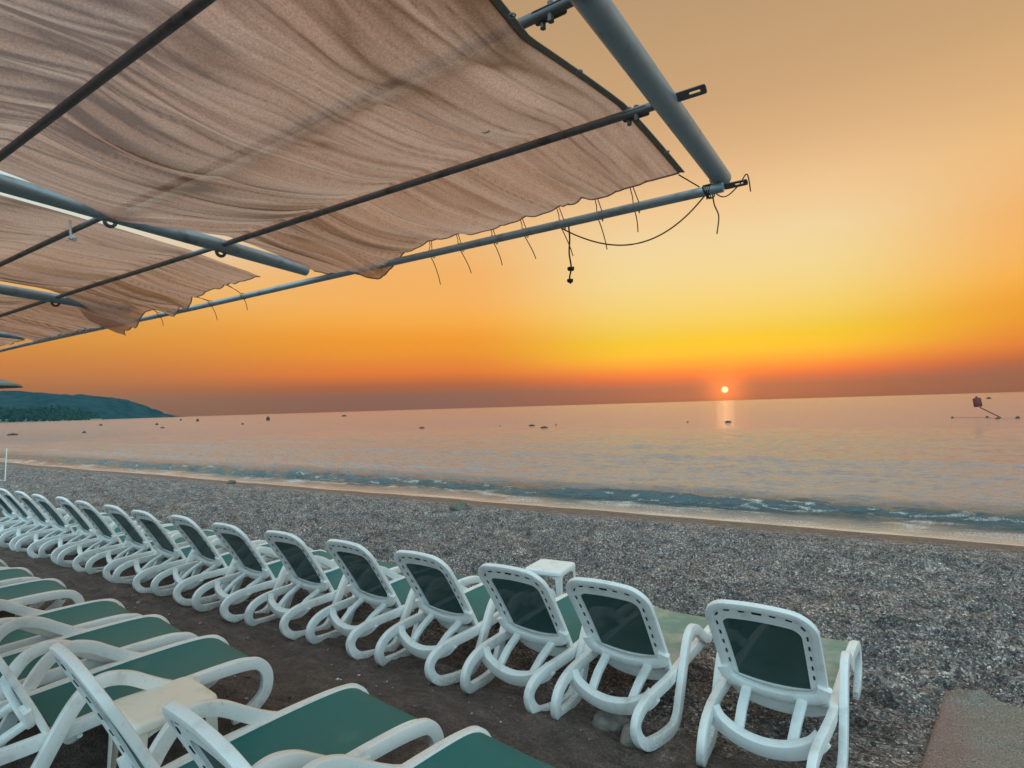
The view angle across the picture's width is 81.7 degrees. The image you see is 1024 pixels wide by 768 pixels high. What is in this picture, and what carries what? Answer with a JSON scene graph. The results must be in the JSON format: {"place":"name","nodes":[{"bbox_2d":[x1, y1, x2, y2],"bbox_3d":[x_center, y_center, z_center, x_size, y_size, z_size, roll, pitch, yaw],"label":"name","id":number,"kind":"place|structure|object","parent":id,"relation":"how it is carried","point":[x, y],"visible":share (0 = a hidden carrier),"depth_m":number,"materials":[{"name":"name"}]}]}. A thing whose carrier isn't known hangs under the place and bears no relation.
{"place":"outdoors","nodes":[
{"label":"outdoors","id":0,"kind":"place"},
{"bbox_2d":[0,419,103,422],"bbox_3d":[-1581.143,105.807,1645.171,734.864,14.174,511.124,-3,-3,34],"label":"shore land","id":1,"kind":"structure","parent":0,"point":[6,420],"depth_m":1636.77,"materials":[{"name":"green plant"}]},
{"bbox_2d":[0,404,99,421],"bbox_3d":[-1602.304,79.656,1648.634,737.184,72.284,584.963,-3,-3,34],"label":"woodland","id":2,"kind":"object","parent":1,"relation":"on","point":[50,413],"visible":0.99,"depth_m":1634.66,"materials":[{"name":"green plant"}]},
{"bbox_2d":[0,390,172,418],"bbox_3d":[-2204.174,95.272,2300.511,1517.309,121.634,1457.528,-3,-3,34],"label":"hills","id":3,"kind":"structure","parent":0,"point":[109,408],"depth_m":2195.10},
{"bbox_2d":[0,462,1023,767],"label":"beach","id":4,"kind":"structure","parent":0,"point":[312,518],"depth_m":7.00,"materials":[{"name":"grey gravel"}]},
{"bbox_2d":[0,448,6,480],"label":"marker pole","id":5,"kind":"object","parent":4,"relation":"on","point":[5,466],"visible":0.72,"depth_m":24.12,"materials":[{"name":"white plastic"}]},
{"bbox_2d":[0,559,10,568],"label":"sun lounger","id":6,"kind":"object","parent":4,"relation":"on","point":[3,564],"visible":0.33,"depth_m":6.98,"materials":[{"name":"white plastic"}]},
{"bbox_2d":[0,379,22,388],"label":"beach parasol","id":7,"kind":"object","parent":4,"relation":"on","point":[4,384],"visible":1,"depth_m":14.29,"materials":[{"name":"grey fabric"}]},
{"bbox_2d":[0,567,45,616],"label":"sun lounger","id":8,"kind":"object","parent":4,"relation":"on","point":[13,575],"visible":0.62,"depth_m":6.26,"materials":[{"name":"white plastic"}]},
{"bbox_2d":[0,494,79,536],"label":"sun lounger","id":9,"kind":"object","parent":4,"relation":"on","point":[9,512],"visible":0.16,"depth_m":11.42,"materials":[{"name":"white plastic"}]},
{"bbox_2d":[0,578,84,610],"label":"sun lounger","id":10,"kind":"object","parent":4,"relation":"on","point":[35,591],"visible":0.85,"depth_m":5.73,"materials":[{"name":"white plastic"}]},
{"bbox_2d":[0,488,103,546],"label":"sun lounger","id":11,"kind":"object","parent":4,"relation":"on","point":[24,515],"visible":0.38,"depth_m":10.88,"materials":[{"name":"white plastic"}]},
{"bbox_2d":[0,491,107,550],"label":"sun lounger","id":12,"kind":"object","parent":4,"relation":"on","point":[42,520],"visible":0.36,"depth_m":10.36,"materials":[{"name":"white plastic"}]},
{"bbox_2d":[0,599,142,653],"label":"sun lounger","id":13,"kind":"object","parent":4,"relation":"on","point":[90,614],"visible":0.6,"depth_m":4.89,"materials":[{"name":"white plastic"}]},
{"bbox_2d":[15,494,135,557],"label":"sun lounger","id":14,"kind":"object","parent":4,"relation":"on","point":[61,525],"visible":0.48,"depth_m":9.84,"materials":[{"name":"white plastic"}]},
{"bbox_2d":[0,614,197,700],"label":"sun lounger","id":15,"kind":"object","parent":4,"relation":"on","point":[143,633],"visible":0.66,"depth_m":4.35,"materials":[{"name":"white plastic"}]},
{"bbox_2d":[38,496,172,564],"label":"sun lounger","id":16,"kind":"object","parent":4,"relation":"on","point":[86,529],"visible":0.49,"depth_m":9.42,"materials":[{"name":"white plastic"}]},
{"bbox_2d":[57,500,176,571],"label":"sun lounger","id":17,"kind":"object","parent":4,"relation":"on","point":[105,532],"visible":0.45,"depth_m":8.89,"materials":[{"name":"white plastic"}]},
{"bbox_2d":[0,634,272,767],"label":"sun lounger","id":18,"kind":"object","parent":4,"relation":"on","point":[62,707],"visible":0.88,"depth_m":3.61,"materials":[{"name":"white plastic"}]},
{"bbox_2d":[85,505,217,582],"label":"sun lounger","id":19,"kind":"object","parent":4,"relation":"on","point":[135,538],"visible":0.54,"depth_m":8.38,"materials":[{"name":"white plastic"}]},
{"bbox_2d":[107,676,217,767],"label":"side table","id":20,"kind":"object","parent":4,"relation":"on","point":[142,712],"visible":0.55,"depth_m":3.34,"materials":[{"name":"beige plastic"}]},
{"bbox_2d":[112,510,267,592],"bbox_3d":[-4.414,2.177,8.293,0.808,1.044,1.868,-3,-3,35],"label":"sun lounger","id":21,"kind":"object","parent":4,"relation":"on","point":[162,539],"visible":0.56,"depth_m":7.83,"materials":[{"name":"white plastic"}]},
{"bbox_2d":[226,480,235,483],"bbox_3d":[-11.194,3.947,23.554,0.376,0.255,0.342,-1,-2,-17],"label":"boulder","id":22,"kind":"object","parent":4,"relation":"on","point":[231,482],"visible":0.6,"depth_m":23.46,"materials":[{"name":"stone"}]},
{"bbox_2d":[150,515,312,605],"bbox_3d":[-3.611,2.135,7.793,0.808,1.044,1.868,-3,-3,37],"label":"sun lounger","id":23,"kind":"object","parent":4,"relation":"on","point":[200,543],"visible":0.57,"depth_m":7.32,"materials":[{"name":"white plastic"}]},
{"bbox_2d":[49,642,443,767],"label":"sun lounger","id":24,"kind":"object","parent":4,"relation":"on","point":[355,719],"visible":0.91,"depth_m":2.98,"materials":[{"name":"white plastic"}]},
{"bbox_2d":[191,522,335,622],"bbox_3d":[-2.791,2.088,7.195,0.808,1.044,1.868,-3,-3,35],"label":"sun lounger","id":25,"kind":"object","parent":4,"relation":"on","point":[243,550],"visible":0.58,"depth_m":6.74,"materials":[{"name":"white plastic"}]},
{"bbox_2d":[244,530,401,639],"bbox_3d":[-1.966,2.043,6.665,0.808,1.044,1.868,-3,-3,34],"label":"sun lounger","id":26,"kind":"object","parent":4,"relation":"on","point":[299,560],"visible":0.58,"depth_m":6.21,"materials":[{"name":"white plastic"}]},
{"bbox_2d":[162,700,554,767],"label":"sun lounger","id":27,"kind":"object","parent":4,"relation":"on","point":[205,743],"visible":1,"depth_m":2.60,"materials":[{"name":"white plastic"}]},
{"bbox_2d":[0,0,747,351],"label":"canopy frame","id":28,"kind":"object","parent":4,"relation":"on","point":[606,22],"visible":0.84,"depth_m":2.33,"materials":[{"name":"grey metal"}]},
{"bbox_2d":[0,337,23,345],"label":"shade cloth","id":29,"kind":"object","parent":28,"relation":"attached to","point":[4,341],"visible":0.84,"depth_m":6.53,"materials":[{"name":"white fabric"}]},
{"bbox_2d":[0,294,104,343],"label":"shade cloth","id":30,"kind":"object","parent":28,"relation":"attached to","point":[43,321],"visible":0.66,"depth_m":5.37,"materials":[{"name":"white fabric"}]},
{"bbox_2d":[68,220,77,241],"bbox_3d":[-2.239,-0.779,3.017,0.040,0.115,0.037,-3,-3,34],"label":"white string","id":31,"kind":"object","parent":28,"relation":"attached to","point":[73,238],"visible":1,"depth_m":3.01,"materials":[{"name":"white fabric"}]},
{"bbox_2d":[0,195,259,335],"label":"shade cloth","id":32,"kind":"object","parent":28,"relation":"attached to","point":[95,253],"visible":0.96,"depth_m":3.81,"materials":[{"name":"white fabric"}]},
{"bbox_2d":[0,0,684,284],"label":"shade cloth","id":33,"kind":"object","parent":28,"relation":"attached to","point":[233,118],"visible":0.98,"depth_m":1.98,"materials":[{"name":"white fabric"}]},
{"bbox_2d":[567,227,573,283],"bbox_3d":[0.270,-0.615,2.762,0.040,0.296,0.034,-3,-3,34],"label":"knotted rope","id":34,"kind":"object","parent":28,"relation":"hanging from","point":[570,269],"visible":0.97,"depth_m":2.76,"materials":[{"name":"brown fabric"}]},
{"bbox_2d":[561,196,704,245],"bbox_3d":[0.510,-0.677,2.574,0.670,0.144,0.031,-3,-3,33],"label":"slack cord","id":35,"kind":"object","parent":28,"relation":"hanging from","point":[638,242],"visible":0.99,"depth_m":2.56,"materials":[{"name":"black fabric"}]},
{"bbox_2d":[679,174,750,199],"bbox_3d":[0.808,-0.793,2.379,0.274,0.100,0.080,-2,-2,10],"label":"tie wire","id":36,"kind":"object","parent":28,"relation":"attached to","point":[705,192],"visible":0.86,"depth_m":2.37,"materials":[{"name":"brown"}]},
{"bbox_2d":[713,198,718,233],"bbox_3d":[0.822,-0.690,2.388,0.026,0.171,0.010,-3,-3,34],"label":"loose cord","id":37,"kind":"object","parent":28,"relation":"hanging from","point":[718,216],"visible":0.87,"depth_m":2.38,"materials":[{"name":"fabric"}]},
{"bbox_2d":[305,539,481,658],"bbox_3d":[-1.140,1.998,6.127,0.808,1.044,1.868,-3,-3,36],"label":"sun lounger","id":38,"kind":"object","parent":4,"relation":"on","point":[364,572],"visible":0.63,"depth_m":5.68,"materials":[{"name":"white plastic"}]},
{"bbox_2d":[449,501,469,510],"bbox_3d":[-1.362,3.204,15.297,0.542,0.376,0.456,-2,-2,17],"label":"boulder","id":39,"kind":"object","parent":4,"relation":"on","point":[457,505],"visible":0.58,"depth_m":15.18,"materials":[{"name":"stone"}]},
{"bbox_2d":[374,550,555,685],"bbox_3d":[-0.373,1.956,5.605,0.808,1.044,1.868,-3,-3,36],"label":"sun lounger","id":40,"kind":"object","parent":4,"relation":"on","point":[448,601],"visible":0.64,"depth_m":5.15,"materials":[{"name":"white plastic"}]},
{"bbox_2d":[460,563,585,713],"bbox_3d":[0.401,1.913,5.081,0.808,1.044,1.868,-3,-3,36],"label":"sun lounger","id":41,"kind":"object","parent":4,"relation":"on","point":[535,614],"visible":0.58,"depth_m":4.63,"materials":[{"name":"white plastic"}]},
{"bbox_2d":[525,559,575,596],"bbox_3d":[0.449,2.345,6.817,0.460,0.520,0.460,-3,-2,28],"label":"side table","id":42,"kind":"object","parent":4,"relation":"on","point":[557,570],"visible":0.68,"depth_m":6.70,"materials":[{"name":"white plastic"}]},
{"bbox_2d":[592,709,630,732],"bbox_3d":[0.706,2.365,4.140,0.241,0.147,0.262,-3,-3,34],"label":"stone","id":43,"kind":"object","parent":4,"relation":"on","point":[605,720],"visible":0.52,"depth_m":4.08,"materials":[{"name":"grey stone"}]},
{"bbox_2d":[550,577,712,751],"bbox_3d":[1.059,1.877,4.636,0.808,1.044,1.868,-3,-3,36],"label":"sun lounger","id":44,"kind":"object","parent":4,"relation":"on","point":[630,630],"visible":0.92,"depth_m":4.19,"materials":[{"name":"white plastic"}]},
{"bbox_2d":[620,722,642,747],"bbox_3d":[0.797,2.350,3.943,0.158,0.162,0.236,-2,-2,15],"label":"stone","id":45,"kind":"object","parent":4,"relation":"on","point":[625,739],"visible":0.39,"depth_m":3.87,"materials":[{"name":"grey stone"}]},
{"bbox_2d":[696,599,861,767],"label":"sun lounger","id":46,"kind":"object","parent":4,"relation":"on","point":[796,666],"visible":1,"depth_m":3.64,"materials":[{"name":"white plastic"}]},
{"bbox_2d":[920,688,1023,767],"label":"beach mat","id":47,"kind":"object","parent":4,"relation":"on","point":[975,729],"visible":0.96,"depth_m":3.96,"materials":[{"name":"grey fabric"}]},
{"bbox_2d":[0,392,1023,545],"bbox_3d":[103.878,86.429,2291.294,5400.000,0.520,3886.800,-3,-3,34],"label":"sea","id":48,"kind":"structure","parent":0,"point":[927,466],"depth_m":33.34,"materials":[{"name":"liquid"}]},
{"bbox_2d":[972,396,1001,417],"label":"spar buoy","id":49,"kind":"object","parent":48,"relation":"on","point":[977,401],"visible":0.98,"depth_m":64.43,"materials":[{"name":"brown plastic"}]},
{"bbox_2d":[0,0,1023,416],"label":"sky","id":50,"kind":"structure","parent":0,"point":[875,247],"materials":[{"name":"orange"}]}
]}

